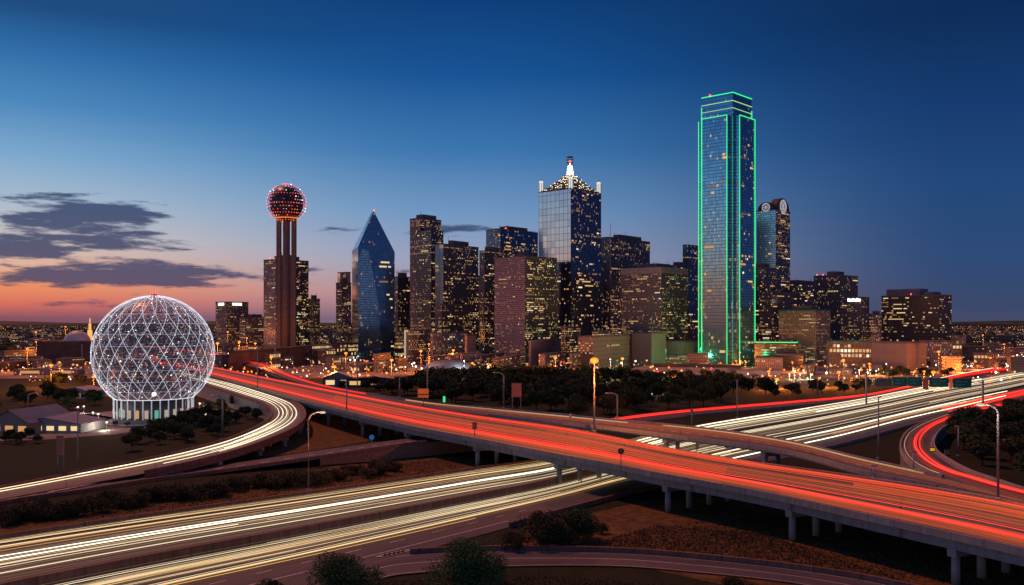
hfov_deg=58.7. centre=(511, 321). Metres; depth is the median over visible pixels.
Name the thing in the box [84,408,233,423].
plaza paving
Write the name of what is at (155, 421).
tree
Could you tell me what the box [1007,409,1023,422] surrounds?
tree
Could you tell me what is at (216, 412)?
tree
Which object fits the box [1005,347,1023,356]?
building
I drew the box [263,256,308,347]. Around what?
slab tower
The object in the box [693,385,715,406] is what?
tree
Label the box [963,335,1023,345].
building
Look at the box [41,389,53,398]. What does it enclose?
tree
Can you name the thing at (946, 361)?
building
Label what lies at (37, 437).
tree
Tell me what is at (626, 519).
dry grass bank
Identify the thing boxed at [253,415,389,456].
grass verge
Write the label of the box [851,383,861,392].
tree
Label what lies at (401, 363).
street block
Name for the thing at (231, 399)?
tree
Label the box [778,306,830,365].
apartment block
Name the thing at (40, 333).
building
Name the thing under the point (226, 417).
tree
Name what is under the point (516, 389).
billboard
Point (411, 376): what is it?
tree
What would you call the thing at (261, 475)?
shrub
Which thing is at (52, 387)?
tree
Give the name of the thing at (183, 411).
tree
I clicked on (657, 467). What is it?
tail light streaks
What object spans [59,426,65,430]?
window
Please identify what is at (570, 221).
crowned tower
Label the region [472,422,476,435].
road sign
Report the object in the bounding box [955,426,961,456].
lamp post
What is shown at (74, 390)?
tree
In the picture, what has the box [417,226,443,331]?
tower wing
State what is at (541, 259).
lit windows
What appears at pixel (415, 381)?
tree
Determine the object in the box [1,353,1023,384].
street lights
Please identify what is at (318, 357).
street block
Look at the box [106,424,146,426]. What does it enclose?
planter wall
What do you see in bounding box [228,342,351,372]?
long warehouse
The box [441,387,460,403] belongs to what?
tree
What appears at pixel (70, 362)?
street block
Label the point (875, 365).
street block
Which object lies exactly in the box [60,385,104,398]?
shed
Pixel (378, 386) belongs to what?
tree
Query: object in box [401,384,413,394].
tree
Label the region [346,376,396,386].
shed
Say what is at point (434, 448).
retaining wall
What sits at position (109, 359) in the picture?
street block
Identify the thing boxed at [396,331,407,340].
building
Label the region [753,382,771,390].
tree
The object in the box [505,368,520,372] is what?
tree
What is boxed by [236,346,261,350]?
street block
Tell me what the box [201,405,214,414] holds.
tree
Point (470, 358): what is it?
street block
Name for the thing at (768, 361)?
street block
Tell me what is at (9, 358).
street block
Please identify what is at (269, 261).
lit windows
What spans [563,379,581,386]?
tree
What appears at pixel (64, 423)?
long pavilion
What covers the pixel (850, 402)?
headlight streaks
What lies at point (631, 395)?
tree
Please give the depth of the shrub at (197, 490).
255.75 m
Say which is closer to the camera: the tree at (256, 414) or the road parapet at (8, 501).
the road parapet at (8, 501)
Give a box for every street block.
[0,356,19,360]
[19,356,43,359]
[31,360,51,367]
[55,357,84,368]
[99,354,123,365]
[129,357,150,375]
[181,353,203,364]
[215,354,228,368]
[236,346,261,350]
[264,352,280,367]
[281,356,293,367]
[312,350,335,364]
[325,356,345,370]
[350,363,373,372]
[373,353,390,371]
[395,358,407,371]
[447,355,459,360]
[455,352,480,366]
[481,351,493,354]
[525,356,528,365]
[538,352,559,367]
[666,354,686,363]
[687,353,708,363]
[755,356,783,369]
[775,353,805,368]
[802,363,815,375]
[868,362,881,370]
[926,355,930,366]
[973,352,997,363]
[994,361,1002,368]
[1007,356,1023,372]
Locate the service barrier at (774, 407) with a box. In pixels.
[686,387,917,416]
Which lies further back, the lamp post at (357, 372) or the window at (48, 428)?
the lamp post at (357, 372)
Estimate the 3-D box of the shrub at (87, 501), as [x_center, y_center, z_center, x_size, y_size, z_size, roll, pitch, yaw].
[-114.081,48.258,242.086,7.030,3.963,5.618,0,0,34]
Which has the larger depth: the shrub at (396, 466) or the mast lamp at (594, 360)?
the mast lamp at (594, 360)
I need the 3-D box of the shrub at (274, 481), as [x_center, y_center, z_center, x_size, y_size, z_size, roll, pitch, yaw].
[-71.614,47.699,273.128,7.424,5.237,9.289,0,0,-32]
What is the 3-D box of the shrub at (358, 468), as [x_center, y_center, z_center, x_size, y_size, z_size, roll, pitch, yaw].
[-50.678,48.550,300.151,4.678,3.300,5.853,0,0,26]
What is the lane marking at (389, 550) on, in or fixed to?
on the freeway road at (248, 576)
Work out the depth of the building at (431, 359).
921.42 m
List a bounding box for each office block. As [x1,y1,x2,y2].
[215,302,248,351]
[239,313,263,347]
[309,293,319,344]
[395,273,409,341]
[478,276,478,351]
[621,262,687,339]
[755,263,776,340]
[759,291,799,340]
[787,277,813,305]
[827,340,870,368]
[847,297,869,339]
[869,308,881,340]
[881,289,951,340]
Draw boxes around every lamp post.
[74,408,80,470]
[211,395,223,438]
[256,346,258,389]
[307,411,325,490]
[346,381,347,409]
[356,352,357,390]
[398,374,401,397]
[425,351,429,403]
[493,372,504,407]
[605,392,618,417]
[736,380,737,417]
[816,365,818,396]
[869,465,877,478]
[875,396,881,459]
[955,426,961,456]
[976,403,1000,498]
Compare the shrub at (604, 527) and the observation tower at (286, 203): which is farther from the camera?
the observation tower at (286, 203)
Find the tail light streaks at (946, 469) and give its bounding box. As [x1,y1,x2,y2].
[904,402,1023,492]
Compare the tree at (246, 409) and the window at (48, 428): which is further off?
the tree at (246, 409)
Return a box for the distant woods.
[0,326,1023,351]
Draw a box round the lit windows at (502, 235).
[502,235,536,253]
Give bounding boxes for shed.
[13,367,84,374]
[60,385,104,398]
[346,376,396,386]
[735,368,780,374]
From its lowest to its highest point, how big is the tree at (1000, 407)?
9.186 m
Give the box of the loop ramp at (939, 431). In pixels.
[900,396,1023,499]
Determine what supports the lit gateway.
on the city pavement
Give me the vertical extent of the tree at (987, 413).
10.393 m
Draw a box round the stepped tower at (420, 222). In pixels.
[410,212,440,328]
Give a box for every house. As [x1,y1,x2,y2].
[0,404,70,433]
[322,371,352,386]
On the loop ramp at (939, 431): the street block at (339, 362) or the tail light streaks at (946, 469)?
the tail light streaks at (946, 469)
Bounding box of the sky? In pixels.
[0,0,1023,322]
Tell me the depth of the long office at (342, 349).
1160.26 m
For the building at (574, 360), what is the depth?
915.14 m
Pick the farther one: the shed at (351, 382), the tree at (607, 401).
the shed at (351, 382)
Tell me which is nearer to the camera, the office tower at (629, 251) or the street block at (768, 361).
the street block at (768, 361)
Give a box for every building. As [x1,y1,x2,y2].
[0,331,30,343]
[0,349,35,355]
[0,359,47,370]
[16,343,35,349]
[34,328,56,338]
[183,338,203,348]
[199,345,222,352]
[225,342,262,353]
[320,331,335,343]
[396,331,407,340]
[408,329,431,363]
[426,354,455,363]
[430,331,467,355]
[479,352,504,366]
[493,353,528,367]
[569,352,579,368]
[826,367,851,374]
[936,356,961,371]
[948,338,961,354]
[962,346,987,360]
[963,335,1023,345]
[983,343,1013,353]
[984,359,1006,367]
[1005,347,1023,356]
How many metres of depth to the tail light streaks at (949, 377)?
569.82 m
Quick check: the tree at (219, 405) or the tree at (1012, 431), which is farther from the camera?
the tree at (219, 405)
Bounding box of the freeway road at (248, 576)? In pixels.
[0,373,1023,584]
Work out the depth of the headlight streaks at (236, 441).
333.22 m
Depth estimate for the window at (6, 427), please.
403.61 m
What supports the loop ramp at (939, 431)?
on the ground at (24, 460)
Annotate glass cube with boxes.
[337,272,350,282]
[682,244,697,266]
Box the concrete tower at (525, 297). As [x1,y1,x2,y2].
[494,252,556,355]
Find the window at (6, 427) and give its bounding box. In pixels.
[5,426,12,430]
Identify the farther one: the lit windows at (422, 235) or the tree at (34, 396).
the lit windows at (422, 235)
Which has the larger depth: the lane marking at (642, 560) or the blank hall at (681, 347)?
the blank hall at (681, 347)
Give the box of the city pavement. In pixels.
[0,336,1008,377]
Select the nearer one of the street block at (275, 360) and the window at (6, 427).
the window at (6, 427)
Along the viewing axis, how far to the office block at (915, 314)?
1144.30 m
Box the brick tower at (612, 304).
[603,277,620,334]
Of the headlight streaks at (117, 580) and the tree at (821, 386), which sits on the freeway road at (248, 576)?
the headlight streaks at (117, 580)
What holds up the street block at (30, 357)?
on the city pavement
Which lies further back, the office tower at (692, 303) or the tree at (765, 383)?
the office tower at (692, 303)
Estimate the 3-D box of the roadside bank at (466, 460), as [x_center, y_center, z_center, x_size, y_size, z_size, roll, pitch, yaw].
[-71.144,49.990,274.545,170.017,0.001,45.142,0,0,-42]
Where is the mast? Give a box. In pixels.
[610,223,610,279]
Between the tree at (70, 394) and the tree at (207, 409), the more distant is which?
the tree at (70, 394)
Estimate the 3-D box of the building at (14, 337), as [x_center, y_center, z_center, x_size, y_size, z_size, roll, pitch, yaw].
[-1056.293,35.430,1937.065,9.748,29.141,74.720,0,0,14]
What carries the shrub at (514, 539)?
on the dry grass bank at (626, 519)
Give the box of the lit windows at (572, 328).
[565,328,579,363]
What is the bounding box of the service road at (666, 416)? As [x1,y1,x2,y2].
[566,369,1006,429]
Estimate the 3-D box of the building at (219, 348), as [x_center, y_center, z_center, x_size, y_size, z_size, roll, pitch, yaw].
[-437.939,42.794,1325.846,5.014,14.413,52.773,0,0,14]
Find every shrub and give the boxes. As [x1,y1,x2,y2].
[0,504,26,524]
[14,501,40,520]
[20,496,51,508]
[57,496,95,516]
[71,496,91,510]
[90,498,118,513]
[97,490,128,501]
[110,493,127,506]
[119,492,147,508]
[134,484,162,500]
[136,493,151,505]
[143,483,170,500]
[166,481,191,499]
[183,484,212,500]
[204,479,228,496]
[220,486,232,495]
[221,474,248,490]
[247,475,261,487]
[253,470,270,486]
[256,577,282,584]
[262,471,285,488]
[280,470,302,486]
[293,468,306,482]
[298,470,327,486]
[315,471,334,482]
[319,467,340,472]
[328,468,351,479]
[339,463,355,475]
[355,464,367,472]
[358,466,377,476]
[367,459,390,474]
[377,458,392,469]
[389,461,402,470]
[494,529,524,550]
[514,509,570,545]
[549,524,577,545]
[556,507,602,538]
[596,523,608,532]
[721,576,752,584]
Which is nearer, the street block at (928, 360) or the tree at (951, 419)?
the tree at (951, 419)
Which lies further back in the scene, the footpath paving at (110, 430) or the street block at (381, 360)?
the street block at (381, 360)
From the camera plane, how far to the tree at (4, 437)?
372.84 m
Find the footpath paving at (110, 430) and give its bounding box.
[0,411,145,440]
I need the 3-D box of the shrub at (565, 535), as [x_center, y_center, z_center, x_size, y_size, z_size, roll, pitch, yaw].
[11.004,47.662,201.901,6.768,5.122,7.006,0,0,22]
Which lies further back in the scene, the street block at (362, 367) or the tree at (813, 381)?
the street block at (362, 367)
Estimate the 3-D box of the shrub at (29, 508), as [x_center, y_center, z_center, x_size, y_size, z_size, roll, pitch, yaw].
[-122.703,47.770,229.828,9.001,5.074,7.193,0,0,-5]
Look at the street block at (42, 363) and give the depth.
952.81 m
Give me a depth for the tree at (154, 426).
393.81 m
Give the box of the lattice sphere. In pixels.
[90,290,214,419]
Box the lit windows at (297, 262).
[297,262,307,341]
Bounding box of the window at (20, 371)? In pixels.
[20,371,38,372]
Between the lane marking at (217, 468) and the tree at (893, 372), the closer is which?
the lane marking at (217, 468)
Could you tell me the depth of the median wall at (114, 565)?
203.83 m
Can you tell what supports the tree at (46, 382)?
on the ground at (24, 460)
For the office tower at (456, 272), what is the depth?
1203.19 m
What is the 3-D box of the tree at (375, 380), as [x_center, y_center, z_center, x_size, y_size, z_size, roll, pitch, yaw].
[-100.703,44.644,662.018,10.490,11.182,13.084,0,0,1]
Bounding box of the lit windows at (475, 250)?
[445,250,477,340]
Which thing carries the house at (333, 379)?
on the ground at (24, 460)
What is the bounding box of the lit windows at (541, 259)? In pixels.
[525,259,556,344]
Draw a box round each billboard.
[56,436,63,474]
[512,383,521,410]
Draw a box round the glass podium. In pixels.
[754,341,797,365]
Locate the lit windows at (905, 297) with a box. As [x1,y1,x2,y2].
[882,297,936,340]
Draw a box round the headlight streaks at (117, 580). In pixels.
[0,437,728,584]
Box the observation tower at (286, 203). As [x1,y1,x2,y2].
[266,184,306,346]
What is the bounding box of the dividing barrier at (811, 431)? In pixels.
[725,385,1023,448]
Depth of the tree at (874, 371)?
824.27 m
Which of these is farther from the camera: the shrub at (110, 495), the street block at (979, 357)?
the street block at (979, 357)
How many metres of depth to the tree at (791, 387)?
613.07 m
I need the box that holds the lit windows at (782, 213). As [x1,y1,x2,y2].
[776,213,788,284]
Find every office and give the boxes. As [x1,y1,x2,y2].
[303,341,403,360]
[560,326,580,366]
[578,334,631,368]
[592,330,611,334]
[919,340,952,366]
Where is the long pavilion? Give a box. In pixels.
[38,413,106,432]
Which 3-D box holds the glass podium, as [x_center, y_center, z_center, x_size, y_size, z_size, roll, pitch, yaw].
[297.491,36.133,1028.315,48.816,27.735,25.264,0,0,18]
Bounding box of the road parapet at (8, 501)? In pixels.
[0,440,426,504]
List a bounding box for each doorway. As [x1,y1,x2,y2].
[135,411,138,418]
[155,410,158,418]
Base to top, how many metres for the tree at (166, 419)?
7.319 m
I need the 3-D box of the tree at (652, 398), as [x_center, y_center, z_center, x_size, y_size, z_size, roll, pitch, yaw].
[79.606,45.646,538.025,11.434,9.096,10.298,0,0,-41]
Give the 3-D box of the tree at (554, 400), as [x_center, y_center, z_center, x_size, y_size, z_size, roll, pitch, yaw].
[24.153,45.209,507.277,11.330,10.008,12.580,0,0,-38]
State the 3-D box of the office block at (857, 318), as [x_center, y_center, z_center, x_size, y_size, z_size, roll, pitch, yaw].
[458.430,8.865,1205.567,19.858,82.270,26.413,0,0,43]
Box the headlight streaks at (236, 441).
[0,373,296,491]
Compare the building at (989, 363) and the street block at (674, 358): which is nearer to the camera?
the building at (989, 363)
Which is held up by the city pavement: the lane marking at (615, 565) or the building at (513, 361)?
the building at (513, 361)
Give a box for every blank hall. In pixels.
[528,338,560,366]
[631,332,665,364]
[666,340,697,354]
[871,341,926,369]
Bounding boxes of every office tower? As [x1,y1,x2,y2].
[336,276,351,342]
[435,237,478,351]
[479,246,504,351]
[486,226,537,256]
[601,234,649,329]
[667,261,697,339]
[813,271,857,339]
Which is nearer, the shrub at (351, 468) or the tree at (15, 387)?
the shrub at (351, 468)
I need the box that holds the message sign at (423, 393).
[418,388,428,404]
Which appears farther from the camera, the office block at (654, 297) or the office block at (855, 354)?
the office block at (654, 297)
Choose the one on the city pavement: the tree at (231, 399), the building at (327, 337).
the building at (327, 337)
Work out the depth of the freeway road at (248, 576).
225.75 m
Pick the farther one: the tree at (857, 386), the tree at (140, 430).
the tree at (857, 386)
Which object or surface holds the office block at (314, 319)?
on the city pavement
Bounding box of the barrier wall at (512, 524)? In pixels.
[509,484,661,527]
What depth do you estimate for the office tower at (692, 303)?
1338.59 m
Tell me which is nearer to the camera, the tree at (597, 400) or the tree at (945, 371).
the tree at (597, 400)
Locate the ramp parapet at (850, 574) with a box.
[410,545,917,584]
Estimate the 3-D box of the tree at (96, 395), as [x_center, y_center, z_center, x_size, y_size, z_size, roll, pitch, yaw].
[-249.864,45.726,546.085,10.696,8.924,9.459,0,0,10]
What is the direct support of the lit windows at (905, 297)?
in the office block at (915, 314)
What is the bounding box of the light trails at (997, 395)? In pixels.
[830,389,1023,434]
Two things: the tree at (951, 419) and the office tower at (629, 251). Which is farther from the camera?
the office tower at (629, 251)
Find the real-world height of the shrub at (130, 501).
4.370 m
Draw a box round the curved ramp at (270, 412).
[0,370,305,498]
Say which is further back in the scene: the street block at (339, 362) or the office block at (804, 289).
the office block at (804, 289)
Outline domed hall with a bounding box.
[37,330,112,363]
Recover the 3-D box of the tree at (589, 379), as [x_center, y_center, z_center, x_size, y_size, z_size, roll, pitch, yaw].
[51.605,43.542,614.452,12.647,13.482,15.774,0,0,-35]
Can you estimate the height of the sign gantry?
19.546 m
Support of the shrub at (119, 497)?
on the roadside bank at (466, 460)
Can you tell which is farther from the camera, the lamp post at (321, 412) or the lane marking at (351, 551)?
the lamp post at (321, 412)
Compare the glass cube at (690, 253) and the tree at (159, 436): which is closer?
the tree at (159, 436)
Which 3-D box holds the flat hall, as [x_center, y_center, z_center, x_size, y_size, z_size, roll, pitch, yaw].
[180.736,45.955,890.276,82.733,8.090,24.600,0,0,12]
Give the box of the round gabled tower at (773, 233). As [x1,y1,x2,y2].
[756,198,789,291]
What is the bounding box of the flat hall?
[653,363,740,372]
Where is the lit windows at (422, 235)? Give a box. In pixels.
[419,235,430,327]
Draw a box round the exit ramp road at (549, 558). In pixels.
[267,551,885,584]
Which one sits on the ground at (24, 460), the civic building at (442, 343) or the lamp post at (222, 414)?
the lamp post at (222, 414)
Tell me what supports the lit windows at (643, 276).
in the office block at (654, 297)
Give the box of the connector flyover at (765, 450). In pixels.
[138,345,1023,502]
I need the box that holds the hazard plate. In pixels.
[944,449,949,455]
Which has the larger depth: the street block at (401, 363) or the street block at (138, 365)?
the street block at (401, 363)
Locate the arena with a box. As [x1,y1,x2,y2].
[426,360,471,378]
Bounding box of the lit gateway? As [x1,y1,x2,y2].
[404,330,407,357]
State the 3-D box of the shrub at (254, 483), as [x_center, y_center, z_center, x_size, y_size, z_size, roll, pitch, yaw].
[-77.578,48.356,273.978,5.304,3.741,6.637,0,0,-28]
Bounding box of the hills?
[0,321,1023,323]
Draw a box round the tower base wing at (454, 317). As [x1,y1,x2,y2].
[437,304,472,334]
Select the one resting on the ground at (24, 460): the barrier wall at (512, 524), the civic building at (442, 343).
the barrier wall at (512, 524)
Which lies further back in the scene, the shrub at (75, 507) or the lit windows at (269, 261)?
the lit windows at (269, 261)
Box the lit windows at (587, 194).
[572,194,599,321]
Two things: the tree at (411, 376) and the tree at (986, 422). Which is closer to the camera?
the tree at (986, 422)
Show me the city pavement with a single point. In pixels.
(316, 370)
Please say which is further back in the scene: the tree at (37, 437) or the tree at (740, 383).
the tree at (740, 383)
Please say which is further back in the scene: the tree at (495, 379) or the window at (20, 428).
the tree at (495, 379)
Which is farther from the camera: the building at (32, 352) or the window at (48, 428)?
the building at (32, 352)
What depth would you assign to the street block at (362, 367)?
899.91 m
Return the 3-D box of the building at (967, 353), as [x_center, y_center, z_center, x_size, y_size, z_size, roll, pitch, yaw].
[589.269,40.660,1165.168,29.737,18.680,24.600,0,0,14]
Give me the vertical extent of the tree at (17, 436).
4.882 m
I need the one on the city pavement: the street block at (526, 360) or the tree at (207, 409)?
the street block at (526, 360)
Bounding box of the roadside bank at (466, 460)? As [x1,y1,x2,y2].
[0,457,483,533]
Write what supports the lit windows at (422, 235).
in the tower wing at (429, 237)
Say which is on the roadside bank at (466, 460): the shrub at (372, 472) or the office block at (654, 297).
the shrub at (372, 472)
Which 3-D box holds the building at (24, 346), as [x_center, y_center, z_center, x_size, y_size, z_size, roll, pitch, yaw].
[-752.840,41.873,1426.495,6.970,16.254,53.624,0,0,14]
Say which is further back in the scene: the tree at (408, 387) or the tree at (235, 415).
the tree at (408, 387)
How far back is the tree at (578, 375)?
656.25 m
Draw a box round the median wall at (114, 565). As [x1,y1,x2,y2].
[0,470,602,584]
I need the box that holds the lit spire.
[87,318,93,339]
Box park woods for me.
[412,363,759,400]
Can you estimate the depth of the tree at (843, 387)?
624.46 m
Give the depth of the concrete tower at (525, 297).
1098.92 m
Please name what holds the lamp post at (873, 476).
on the highway flyover at (958, 545)
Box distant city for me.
[0,326,1023,349]
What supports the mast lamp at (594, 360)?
on the connector flyover at (765, 450)
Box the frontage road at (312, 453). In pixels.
[0,437,440,500]
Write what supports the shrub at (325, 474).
on the roadside bank at (466, 460)
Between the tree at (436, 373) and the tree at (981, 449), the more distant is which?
the tree at (436, 373)
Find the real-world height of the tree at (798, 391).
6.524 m
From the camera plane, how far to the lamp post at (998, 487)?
209.84 m
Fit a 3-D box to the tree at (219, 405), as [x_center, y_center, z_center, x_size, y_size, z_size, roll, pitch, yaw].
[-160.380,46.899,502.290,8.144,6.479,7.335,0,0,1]
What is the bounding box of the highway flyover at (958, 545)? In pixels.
[135,353,1023,584]
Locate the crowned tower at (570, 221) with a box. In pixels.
[538,156,601,337]
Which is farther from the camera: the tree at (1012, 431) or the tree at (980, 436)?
the tree at (1012, 431)
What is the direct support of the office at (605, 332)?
on the city pavement
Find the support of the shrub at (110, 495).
on the roadside bank at (466, 460)
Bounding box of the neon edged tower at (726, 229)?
[698,92,754,366]
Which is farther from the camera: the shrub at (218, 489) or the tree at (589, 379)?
the tree at (589, 379)
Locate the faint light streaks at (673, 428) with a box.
[150,347,1023,500]
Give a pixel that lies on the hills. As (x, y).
(970, 322)
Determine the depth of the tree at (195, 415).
430.72 m
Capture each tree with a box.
[0,434,10,440]
[3,429,15,439]
[6,388,20,400]
[8,386,24,392]
[9,432,23,443]
[13,384,25,390]
[15,391,33,404]
[19,431,27,441]
[23,427,34,436]
[27,390,37,398]
[32,434,43,442]
[38,380,53,388]
[41,384,56,391]
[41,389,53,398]
[42,376,54,381]
[52,390,64,403]
[55,377,65,385]
[57,372,67,378]
[62,388,79,397]
[62,396,74,409]
[63,392,75,398]
[77,377,86,384]
[80,392,90,401]
[86,390,103,404]
[120,432,142,450]
[129,426,147,443]
[145,418,163,426]
[146,423,158,429]
[152,431,167,443]
[163,415,180,422]
[165,422,182,437]
[176,410,193,414]
[176,413,193,426]
[179,429,195,441]
[187,407,201,412]
[190,412,204,426]
[198,414,215,426]
[201,401,211,405]
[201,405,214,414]
[205,424,216,434]
[209,423,225,433]
[211,408,225,415]
[214,401,228,408]
[214,416,229,425]
[218,414,230,420]
[220,410,232,414]
[228,395,233,403]
[228,411,242,422]
[239,405,251,416]
[251,408,262,414]
[251,411,260,420]
[304,551,385,584]
[338,380,345,386]
[360,379,371,390]
[368,376,379,385]
[373,383,383,393]
[382,380,395,393]
[393,375,412,394]
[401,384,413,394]
[404,375,415,378]
[413,376,421,385]
[417,376,437,390]
[421,536,510,584]
[431,370,444,376]
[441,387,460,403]
[443,378,468,398]
[446,382,465,402]
[465,367,479,375]
[473,378,485,395]
[488,386,511,406]
[489,380,507,402]
[490,372,505,377]
[490,377,502,382]
[504,378,516,382]
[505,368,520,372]
[507,394,528,408]
[517,366,525,371]
[524,390,548,410]
[539,387,560,409]
[546,394,565,410]
[558,383,580,404]
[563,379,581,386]
[567,396,586,405]
[567,401,589,414]
[568,393,581,398]
[569,373,585,380]
[572,378,589,383]
[582,376,597,381]
[586,374,600,381]
[586,386,604,397]
[595,394,610,414]
[595,396,609,412]
[598,367,611,382]
[598,394,625,417]
[608,391,620,396]
[609,368,626,381]
[623,369,640,378]
[623,387,646,410]
[643,370,662,379]
[643,376,664,395]
[645,391,654,405]
[649,382,665,400]
[658,390,681,408]
[678,387,704,407]
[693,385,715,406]
[705,381,725,402]
[717,375,728,382]
[717,387,726,401]
[720,382,730,391]
[725,373,744,389]
[726,378,742,393]
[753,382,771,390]
[757,376,775,395]
[768,384,779,391]
[771,389,779,395]
[783,383,798,393]
[793,388,801,394]
[808,379,822,390]
[808,383,816,391]
[818,382,825,393]
[834,381,841,387]
[837,383,850,391]
[849,377,858,383]
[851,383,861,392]
[859,380,871,389]
[870,369,878,376]
[887,369,898,376]
[901,368,910,376]
[918,367,927,376]
[921,369,933,378]
[939,369,949,375]
[945,413,967,426]
[945,422,977,448]
[953,407,982,420]
[953,418,984,433]
[956,427,982,442]
[965,433,994,451]
[966,405,983,416]
[967,440,996,465]
[969,417,991,431]
[981,408,1006,425]
[985,425,1005,447]
[987,404,1006,410]
[987,409,1014,423]
[999,424,1022,439]
[999,436,1023,462]
[1000,399,1023,406]
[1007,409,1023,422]
[1013,449,1023,471]
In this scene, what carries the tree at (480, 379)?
on the ground at (24, 460)
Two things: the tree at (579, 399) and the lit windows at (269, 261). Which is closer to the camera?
the tree at (579, 399)
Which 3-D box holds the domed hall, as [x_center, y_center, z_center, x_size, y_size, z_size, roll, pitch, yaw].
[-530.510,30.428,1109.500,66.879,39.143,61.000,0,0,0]
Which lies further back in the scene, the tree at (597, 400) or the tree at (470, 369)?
the tree at (470, 369)
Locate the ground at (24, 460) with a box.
[0,324,1023,584]
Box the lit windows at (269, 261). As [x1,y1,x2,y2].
[265,261,274,343]
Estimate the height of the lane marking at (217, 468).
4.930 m
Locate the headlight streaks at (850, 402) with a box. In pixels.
[637,372,1023,457]
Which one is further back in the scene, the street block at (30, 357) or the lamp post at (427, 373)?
the street block at (30, 357)
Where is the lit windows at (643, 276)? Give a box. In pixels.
[621,276,660,333]
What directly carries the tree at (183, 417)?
on the ground at (24, 460)
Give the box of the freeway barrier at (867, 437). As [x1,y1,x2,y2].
[824,420,924,448]
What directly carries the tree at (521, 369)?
on the ground at (24, 460)
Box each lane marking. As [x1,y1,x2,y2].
[2,467,551,554]
[11,441,408,498]
[211,510,523,583]
[251,521,505,584]
[370,558,846,584]
[381,565,807,584]
[396,551,882,584]
[931,435,999,483]
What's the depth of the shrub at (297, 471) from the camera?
282.44 m
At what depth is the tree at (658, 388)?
568.93 m
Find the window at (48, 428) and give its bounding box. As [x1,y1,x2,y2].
[46,426,53,430]
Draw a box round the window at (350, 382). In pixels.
[349,381,359,384]
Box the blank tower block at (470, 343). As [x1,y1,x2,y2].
[464,334,476,352]
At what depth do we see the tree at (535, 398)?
504.82 m
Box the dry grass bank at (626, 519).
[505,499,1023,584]
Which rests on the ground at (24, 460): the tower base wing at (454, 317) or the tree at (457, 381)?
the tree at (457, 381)
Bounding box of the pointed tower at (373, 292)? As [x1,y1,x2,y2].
[352,210,394,360]
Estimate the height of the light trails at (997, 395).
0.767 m
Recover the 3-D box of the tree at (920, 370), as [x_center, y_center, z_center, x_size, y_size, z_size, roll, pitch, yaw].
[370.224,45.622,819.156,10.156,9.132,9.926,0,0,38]
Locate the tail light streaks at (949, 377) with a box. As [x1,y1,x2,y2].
[613,368,1006,418]
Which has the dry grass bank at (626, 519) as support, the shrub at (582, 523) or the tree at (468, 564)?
the shrub at (582, 523)
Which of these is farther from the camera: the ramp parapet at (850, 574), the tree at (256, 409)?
the tree at (256, 409)
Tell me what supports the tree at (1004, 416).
on the ground at (24, 460)
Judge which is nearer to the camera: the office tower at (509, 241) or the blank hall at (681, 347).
the blank hall at (681, 347)
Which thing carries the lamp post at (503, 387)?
on the connector flyover at (765, 450)
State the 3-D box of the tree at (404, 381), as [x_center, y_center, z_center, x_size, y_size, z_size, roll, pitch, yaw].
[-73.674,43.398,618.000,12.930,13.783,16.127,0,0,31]
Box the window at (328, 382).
[326,380,334,384]
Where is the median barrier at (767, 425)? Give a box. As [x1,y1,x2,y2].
[732,377,1022,430]
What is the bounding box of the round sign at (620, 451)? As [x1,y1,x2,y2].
[618,448,623,471]
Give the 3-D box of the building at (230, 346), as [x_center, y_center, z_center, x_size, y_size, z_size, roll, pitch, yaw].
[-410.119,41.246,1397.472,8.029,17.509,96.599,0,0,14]
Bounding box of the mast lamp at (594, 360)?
[590,358,598,431]
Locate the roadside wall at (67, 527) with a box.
[0,459,545,541]
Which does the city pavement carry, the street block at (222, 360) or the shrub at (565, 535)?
the street block at (222, 360)
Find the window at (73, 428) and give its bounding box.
[71,426,76,430]
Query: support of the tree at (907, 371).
on the city pavement
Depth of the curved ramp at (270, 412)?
330.80 m
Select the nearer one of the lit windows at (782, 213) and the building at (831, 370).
the building at (831, 370)
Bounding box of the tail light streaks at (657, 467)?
[142,354,1023,546]
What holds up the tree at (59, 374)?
on the ground at (24, 460)
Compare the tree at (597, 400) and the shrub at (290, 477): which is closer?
the shrub at (290, 477)
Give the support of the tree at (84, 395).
on the ground at (24, 460)
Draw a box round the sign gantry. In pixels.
[865,372,983,404]
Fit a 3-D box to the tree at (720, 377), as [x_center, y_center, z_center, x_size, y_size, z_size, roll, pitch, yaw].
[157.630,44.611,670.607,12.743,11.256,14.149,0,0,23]
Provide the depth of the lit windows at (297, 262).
1416.32 m
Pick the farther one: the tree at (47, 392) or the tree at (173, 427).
the tree at (47, 392)
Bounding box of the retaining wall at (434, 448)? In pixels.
[320,441,472,464]
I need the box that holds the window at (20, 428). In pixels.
[18,426,25,431]
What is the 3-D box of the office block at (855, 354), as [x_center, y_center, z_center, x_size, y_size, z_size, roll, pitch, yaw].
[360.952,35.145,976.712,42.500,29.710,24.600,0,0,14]
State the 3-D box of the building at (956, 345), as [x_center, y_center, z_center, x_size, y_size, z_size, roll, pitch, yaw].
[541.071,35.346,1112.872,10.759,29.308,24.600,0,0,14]

